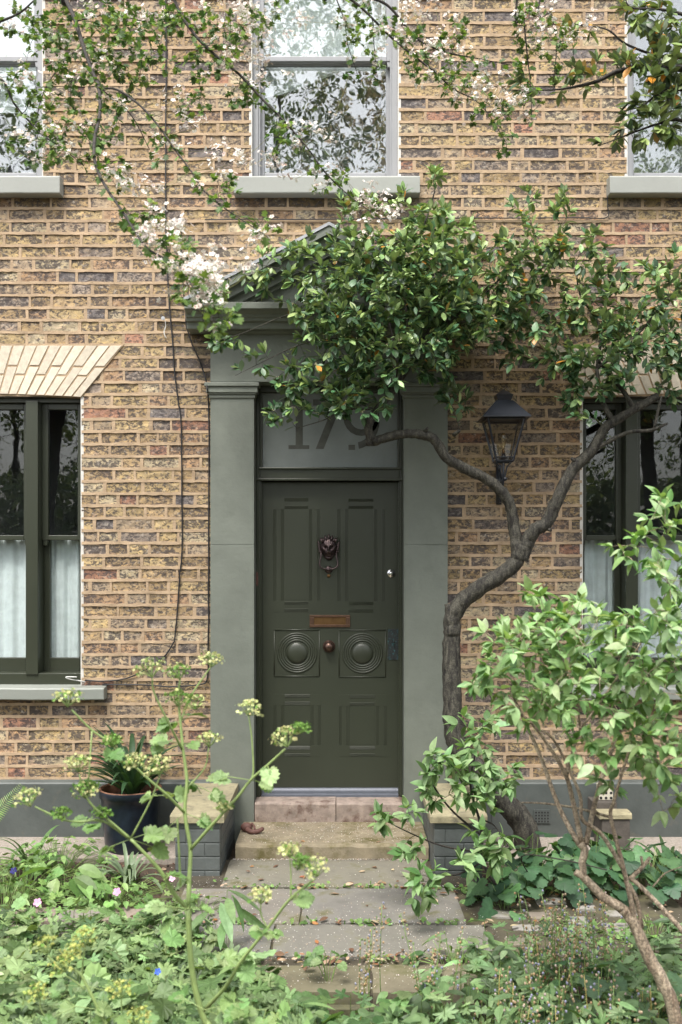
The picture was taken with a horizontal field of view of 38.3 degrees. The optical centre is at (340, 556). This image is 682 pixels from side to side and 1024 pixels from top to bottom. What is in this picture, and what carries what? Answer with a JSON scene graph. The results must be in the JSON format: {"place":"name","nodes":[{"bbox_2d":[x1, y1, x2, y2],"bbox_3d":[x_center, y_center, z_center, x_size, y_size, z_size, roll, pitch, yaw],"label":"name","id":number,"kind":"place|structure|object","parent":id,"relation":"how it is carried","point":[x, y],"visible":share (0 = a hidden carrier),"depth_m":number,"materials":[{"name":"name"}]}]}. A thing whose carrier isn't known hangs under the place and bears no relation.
{"place":"outdoors","nodes":[
{"label":"outdoors","id":0,"kind":"place"},
{"bbox_2d":[0,860,681,1023],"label":"path","id":1,"kind":"structure","parent":0,"point":[328,902],"depth_m":4.58,"materials":[{"name":"stone"}]},
{"bbox_2d":[33,898,40,910],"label":"flower","id":2,"kind":"object","parent":1,"relation":"on","point":[36,903],"visible":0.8,"depth_m":4.60,"materials":[{"name":"white plant"}]},
{"bbox_2d":[113,887,120,910],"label":"flower","id":3,"kind":"object","parent":1,"relation":"on","point":[116,890],"visible":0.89,"depth_m":4.65,"materials":[{"name":"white plant"}]},
{"bbox_2d":[174,889,225,913],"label":"leafy weed","id":4,"kind":"object","parent":1,"relation":"on","point":[195,896],"visible":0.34,"depth_m":4.70,"materials":[{"name":"green plant"}]},
{"bbox_2d":[178,890,265,960],"bbox_3d":[-0.519,1.568,4.165,0.279,0.273,0.376,0,0,31],"label":"dock plant","id":5,"kind":"object","parent":1,"relation":"on","point":[227,914],"visible":0.81,"depth_m":4.14,"materials":[{"name":"green plant"}]},
{"bbox_2d":[303,945,347,980],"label":"weed","id":6,"kind":"object","parent":1,"relation":"on","point":[314,958],"visible":1,"depth_m":3.88,"materials":[{"name":"green plant"}]},
{"bbox_2d":[12,822,678,987],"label":"fallen petals","id":7,"kind":"object","parent":1,"relation":"on","point":[346,903],"visible":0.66,"depth_m":4.59,"materials":[{"name":"white plant"}]},
{"bbox_2d":[213,877,618,962],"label":"joint weeds","id":8,"kind":"object","parent":1,"relation":"on","point":[358,921],"visible":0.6,"depth_m":4.51,"materials":[{"name":"green plant"}]},
{"bbox_2d":[464,876,531,921],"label":"anemone plant","id":9,"kind":"object","parent":1,"relation":"on","point":[487,911],"visible":0.75,"depth_m":4.67,"materials":[{"name":"green plant"}]},
{"bbox_2d":[498,944,569,998],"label":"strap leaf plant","id":10,"kind":"object","parent":1,"relation":"on","point":[520,951],"visible":0.07,"depth_m":4.03,"materials":[{"name":"green plant"}]},
{"bbox_2d":[0,844,681,1018],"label":"ground","id":11,"kind":"structure","parent":0,"point":[160,878],"depth_m":5.26,"materials":[{"name":"soil"}]},
{"bbox_2d":[0,785,19,819],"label":"fern frond","id":12,"kind":"object","parent":11,"relation":"on","point":[7,803],"visible":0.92,"depth_m":4.48,"materials":[{"name":"green plant"}]},
{"bbox_2d":[10,867,16,891],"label":"flower","id":13,"kind":"object","parent":11,"relation":"on","point":[14,870],"visible":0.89,"depth_m":4.90,"materials":[{"name":"blue plant"}]},
{"bbox_2d":[0,876,63,917],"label":"weed clump","id":14,"kind":"object","parent":11,"relation":"on","point":[52,895],"visible":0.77,"depth_m":4.79,"materials":[{"name":"green plant"}]},
{"bbox_2d":[0,825,75,883],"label":"strap leaf plant","id":15,"kind":"object","parent":11,"relation":"on","point":[37,852],"visible":0.52,"depth_m":5.36,"materials":[{"name":"green plant"}]},
{"bbox_2d":[0,859,81,904],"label":"weed clump","id":16,"kind":"object","parent":11,"relation":"on","point":[11,888],"visible":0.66,"depth_m":5.04,"materials":[{"name":"green plant"}]},
{"bbox_2d":[0,835,118,879],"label":"weed clump","id":17,"kind":"object","parent":11,"relation":"on","point":[37,859],"visible":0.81,"depth_m":5.36,"materials":[{"name":"green plant"}]},
{"bbox_2d":[18,864,123,906],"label":"broad leaf plant","id":18,"kind":"object","parent":11,"relation":"on","point":[86,884],"visible":0.87,"depth_m":4.90,"materials":[{"name":"green plant"}]},
{"bbox_2d":[22,924,152,1023],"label":"umbellifer","id":19,"kind":"object","parent":11,"relation":"on","point":[57,988],"visible":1,"depth_m":2.50,"materials":[{"name":"green plant"}]},
{"bbox_2d":[46,873,175,916],"bbox_3d":[-1.130,1.675,4.866,0.678,0.142,0.617,0,0,0],"label":"weed clump","id":20,"kind":"object","parent":11,"relation":"on","point":[115,902],"visible":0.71,"depth_m":4.79,"materials":[{"name":"green plant"}]},
{"bbox_2d":[89,842,162,892],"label":"strap leaf plant","id":21,"kind":"object","parent":11,"relation":"on","point":[129,869],"visible":0.77,"depth_m":5.16,"materials":[{"name":"green plant"}]},
{"bbox_2d":[154,968,160,984],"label":"flower","id":22,"kind":"object","parent":11,"relation":"on","point":[157,970],"visible":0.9,"depth_m":3.40,"materials":[{"name":"blue plant"}]},
{"bbox_2d":[0,898,317,1023],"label":"geranium cover","id":23,"kind":"object","parent":11,"relation":"on","point":[165,954],"visible":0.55,"depth_m":3.63,"materials":[{"name":"green plant"}]},
{"bbox_2d":[0,895,334,1023],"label":"mint cover","id":24,"kind":"object","parent":11,"relation":"on","point":[162,1003],"visible":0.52,"depth_m":3.52,"materials":[{"name":"green plant"}]},
{"bbox_2d":[9,650,329,1023],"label":"umbellifer","id":25,"kind":"object","parent":11,"relation":"on","point":[229,1010],"visible":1,"depth_m":2.51,"materials":[{"name":"green plant"}]},
{"bbox_2d":[170,783,237,875],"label":"pier","id":26,"kind":"structure","parent":11,"relation":"on","point":[212,850],"depth_m":5.23,"materials":[{"name":"brick"}]},
{"bbox_2d":[226,966,284,991],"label":"dock plant","id":27,"kind":"object","parent":11,"relation":"on","point":[276,971],"visible":0.06,"depth_m":3.76,"materials":[{"name":"green plant"}]},
{"bbox_2d":[0,0,599,340],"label":"hawthorn tree","id":28,"kind":"object","parent":11,"relation":"on","point":[205,278],"visible":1,"depth_m":3.97,"materials":[{"name":"green plant"}]},
{"bbox_2d":[162,981,439,1023],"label":"front foliage","id":29,"kind":"object","parent":11,"relation":"on","point":[324,1016],"visible":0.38,"depth_m":3.34,"materials":[{"name":"green plant"}]},
{"bbox_2d":[235,820,428,859],"bbox_3d":[-0.050,1.647,5.723,1.077,0.084,0.514,0,0,0],"label":"stone step","id":30,"kind":"object","parent":11,"relation":"on","point":[335,844],"visible":0.77,"depth_m":5.55,"materials":[{"name":"beige stone"}]},
{"bbox_2d":[240,822,263,833],"bbox_3d":[-0.519,1.578,5.698,0.141,0.058,0.067,0,0,22],"label":"iron fitting","id":31,"kind":"object","parent":30,"relation":"on","point":[247,827],"visible":1,"depth_m":5.69,"materials":[{"name":"brown metal"}]},
{"bbox_2d":[255,795,406,821],"bbox_3d":[-0.062,1.548,6.051,0.920,0.120,0.238,0,0,0],"label":"threshold","id":32,"kind":"object","parent":30,"relation":"on","point":[314,809],"visible":0.81,"depth_m":5.94,"materials":[{"name":"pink stone"}]},
{"bbox_2d":[5,841,672,978],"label":"leaf litter","id":33,"kind":"object","parent":11,"relation":"on","point":[279,953],"visible":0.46,"depth_m":4.51,"materials":[{"name":"brown plant"}]},
{"bbox_2d":[0,0,681,843],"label":"brick house","id":34,"kind":"structure","parent":11,"relation":"on","point":[346,562],"depth_m":6.00,"materials":[{"name":"brown brick"}]},
{"bbox_2d":[0,0,63,197],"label":"window","id":35,"kind":"structure","parent":34,"relation":"in","point":[17,180],"depth_m":6.19,"materials":[{"name":"grey paint"}]},
{"bbox_2d":[0,397,106,699],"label":"window","id":36,"kind":"structure","parent":34,"relation":"in","point":[40,437],"depth_m":6.18,"materials":[{"name":"green paint"}]},
{"bbox_2d":[65,676,84,681],"bbox_3d":[-1.606,0.746,5.943,0.122,0.044,0.022,0,0,-31],"label":"wall cable","id":37,"kind":"object","parent":34,"relation":"on","point":[67,677],"depth_m":5.93,"materials":[{"name":"white plastic"}]},
{"bbox_2d":[85,0,182,681],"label":"wall cable","id":38,"kind":"object","parent":34,"relation":"attached to","point":[177,398],"depth_m":5.99,"materials":[{"name":"black rubber"}]},
{"bbox_2d":[102,318,209,686],"bbox_3d":[-1.126,-0.326,5.944,0.659,2.251,0.117,0,0,0],"label":"wall cable","id":39,"kind":"object","parent":34,"relation":"attached to","point":[208,529],"depth_m":5.99,"materials":[{"name":"black rubber"}]},
{"bbox_2d":[161,316,165,336],"bbox_3d":[-1.079,-1.396,5.981,0.035,0.131,0.012,0,0,-18],"label":"hanging tag","id":40,"kind":"object","parent":34,"relation":"hanging from","point":[162,317],"visible":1,"depth_m":5.98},
{"bbox_2d":[234,0,419,197],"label":"window","id":41,"kind":"structure","parent":34,"relation":"in","point":[365,133],"depth_m":6.19,"materials":[{"name":"grey paint"}]},
{"bbox_2d":[261,482,397,796],"bbox_3d":[-0.068,0.514,6.117,0.860,1.960,0.117,0,0,0],"label":"front door","id":42,"kind":"structure","parent":34,"relation":"in","point":[330,549],"depth_m":6.13,"materials":[{"name":"green paint"}]},
{"bbox_2d":[204,197,608,219],"bbox_3d":[0.456,-2.179,5.991,2.576,0.258,0.007,0,0,0],"label":"wall cable","id":43,"kind":"object","parent":34,"relation":"attached to","point":[432,218],"depth_m":5.99,"materials":[{"name":"black rubber"}]},
{"bbox_2d":[477,389,530,504],"bbox_3d":[0.945,-0.643,5.789,0.274,0.655,0.422,0,0,0],"label":"wall lantern","id":44,"kind":"object","parent":34,"relation":"attached to","point":[504,408],"depth_m":5.66,"materials":[{"name":"black paint"}]},
{"bbox_2d":[560,397,681,699],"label":"window","id":45,"kind":"structure","parent":34,"relation":"in","point":[615,480],"depth_m":6.19,"materials":[{"name":"green paint"}]},
{"bbox_2d":[606,0,681,197],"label":"window","id":46,"kind":"structure","parent":34,"relation":"in","point":[657,172],"depth_m":6.57,"materials":[{"name":"grey paint"}]},
{"bbox_2d":[0,837,681,864],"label":"concrete strip","id":47,"kind":"object","parent":11,"relation":"on","point":[544,841],"visible":0.21,"depth_m":5.79,"materials":[{"name":"grey concrete"}]},
{"bbox_2d":[99,782,161,854],"bbox_3d":[-1.230,1.527,5.740,0.364,0.354,0.364,0,0,0],"label":"plant pot","id":48,"kind":"object","parent":47,"relation":"on","point":[127,810],"visible":0.62,"depth_m":5.60,"materials":[{"name":"ceramic"}]},
{"bbox_2d":[56,723,194,794],"bbox_3d":[-1.222,1.202,5.720,0.782,0.415,0.733,0,0,0],"label":"strap leaf plant","id":49,"kind":"object","parent":48,"relation":"in","point":[132,781],"visible":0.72,"depth_m":5.72,"materials":[{"name":"green plant"}]},
{"bbox_2d":[588,797,631,849],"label":"stone block","id":50,"kind":"structure","parent":47,"relation":"on","point":[622,818],"depth_m":5.70,"materials":[{"name":"beige stone"}]},
{"bbox_2d":[596,783,612,799],"bbox_3d":[1.576,1.404,5.869,0.085,0.091,0.061,0,0,0],"label":"air brick","id":51,"kind":"object","parent":50,"relation":"on","point":[608,794],"visible":0.52,"depth_m":5.84,"materials":[{"name":"white ceramic"}]},
{"bbox_2d":[0,862,681,1003],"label":"soil crumbs","id":52,"kind":"object","parent":11,"relation":"on","point":[174,864],"visible":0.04,"depth_m":5.14,"materials":[{"name":"brown soil"}]},
{"bbox_2d":[355,901,384,1019],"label":"bluebell clump","id":53,"kind":"object","parent":11,"relation":"on","point":[368,969],"visible":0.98,"depth_m":3.57,"materials":[{"name":"green plant"}]},
{"bbox_2d":[354,998,443,1023],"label":"leafy weed","id":54,"kind":"object","parent":11,"relation":"on","point":[373,1005],"visible":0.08,"depth_m":3.57,"materials":[{"name":"green plant"}]},
{"bbox_2d":[399,912,462,1021],"bbox_3d":[0.340,1.616,3.460,0.188,0.637,0.338,0,0,-14],"label":"bluebell clump","id":55,"kind":"object","parent":11,"relation":"on","point":[431,966],"visible":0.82,"depth_m":3.52,"materials":[{"name":"green plant"}]},
{"bbox_2d":[202,162,681,852],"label":"cotoneaster tree","id":56,"kind":"object","parent":11,"relation":"on","point":[464,298],"visible":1,"depth_m":5.51,"materials":[{"name":"green plant"}]},
{"bbox_2d":[402,933,503,979],"bbox_3d":[0.443,1.654,4.041,0.383,0.202,0.383,0,0,37],"label":"leafy weed","id":57,"kind":"object","parent":11,"relation":"on","point":[407,960],"visible":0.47,"depth_m":4.05,"materials":[{"name":"green plant"}]},
{"bbox_2d":[420,783,486,882],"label":"pier","id":58,"kind":"structure","parent":11,"relation":"on","point":[444,828],"depth_m":5.22,"materials":[{"name":"brick"}]},
{"bbox_2d":[459,897,480,903],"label":"weed clump","id":59,"kind":"object","parent":11,"relation":"on","point":[462,901],"visible":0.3,"depth_m":4.82,"materials":[{"name":"green plant"}]},
{"bbox_2d":[367,706,606,916],"bbox_3d":[0.633,1.253,4.631,1.008,1.057,0.676,0,0,-11],"label":"shrub","id":60,"kind":"object","parent":11,"relation":"on","point":[484,789],"visible":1,"depth_m":4.66,"materials":[{"name":"green plant"}]},
{"bbox_2d":[366,914,681,1023],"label":"bed foliage","id":61,"kind":"object","parent":11,"relation":"on","point":[451,1013],"visible":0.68,"depth_m":3.48,"materials":[{"name":"green plant"}]},
{"bbox_2d":[473,938,584,1023],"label":"bluebell clump","id":62,"kind":"object","parent":11,"relation":"on","point":[530,982],"visible":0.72,"depth_m":3.25,"materials":[{"name":"green plant"}]},
{"bbox_2d":[460,831,603,908],"bbox_3d":[0.982,1.580,4.983,0.753,0.331,0.681,0,0,0],"label":"anemone plant","id":63,"kind":"object","parent":11,"relation":"on","point":[514,881],"visible":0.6,"depth_m":4.80,"materials":[{"name":"green plant"}]},
{"bbox_2d":[457,484,681,1023],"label":"shrub","id":64,"kind":"object","parent":11,"relation":"on","point":[664,675],"visible":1,"depth_m":2.92,"materials":[{"name":"green plant"}]},
{"bbox_2d":[514,883,629,1023],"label":"bluebell clump","id":65,"kind":"object","parent":11,"relation":"on","point":[554,938],"visible":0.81,"depth_m":3.63,"materials":[{"name":"green plant"}]},
{"bbox_2d":[478,0,681,153],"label":"evergreen tree","id":66,"kind":"object","parent":11,"relation":"on","point":[662,78],"visible":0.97,"depth_m":4.50,"materials":[{"name":"green plant"}]},
{"bbox_2d":[535,912,627,947],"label":"weed clump","id":67,"kind":"object","parent":11,"relation":"on","point":[601,942],"visible":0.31,"depth_m":4.40,"materials":[{"name":"green plant"}]},
{"bbox_2d":[520,959,645,1023],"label":"anemone plant","id":68,"kind":"object","parent":11,"relation":"on","point":[621,981],"visible":0.44,"depth_m":3.41,"materials":[{"name":"green plant"}]},
{"bbox_2d":[520,830,671,906],"bbox_3d":[1.292,1.571,5.029,0.650,0.349,0.634,0,0,-39],"label":"anemone plant","id":69,"kind":"object","parent":11,"relation":"on","point":[600,878],"visible":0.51,"depth_m":4.88,"materials":[{"name":"green plant"}]},
{"bbox_2d":[581,969,681,1023],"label":"bluebell clump","id":70,"kind":"object","parent":11,"relation":"on","point":[625,994],"visible":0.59,"depth_m":3.22,"materials":[{"name":"green plant"}]},
{"bbox_2d":[587,837,681,907],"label":"anemone plant","id":71,"kind":"object","parent":11,"relation":"on","point":[669,860],"visible":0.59,"depth_m":4.84,"materials":[{"name":"green plant"}]},
{"bbox_2d":[607,914,670,947],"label":"weed clump","id":72,"kind":"object","parent":11,"relation":"on","point":[619,935],"visible":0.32,"depth_m":4.40,"materials":[{"name":"green plant"}]},
{"bbox_2d":[602,947,681,1003],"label":"anemone plant","id":73,"kind":"object","parent":11,"relation":"on","point":[663,953],"visible":0.03,"depth_m":3.89,"materials":[{"name":"green plant"}]},
{"bbox_2d":[608,971,681,1021],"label":"anemone plant","id":74,"kind":"object","parent":11,"relation":"on","point":[675,977],"visible":0.05,"depth_m":3.42,"materials":[{"name":"green plant"}]},
{"bbox_2d":[626,835,680,875],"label":"strap leaf plant","id":75,"kind":"object","parent":11,"relation":"on","point":[659,853],"visible":0.2,"depth_m":5.36,"materials":[{"name":"green plant"}]}
]}

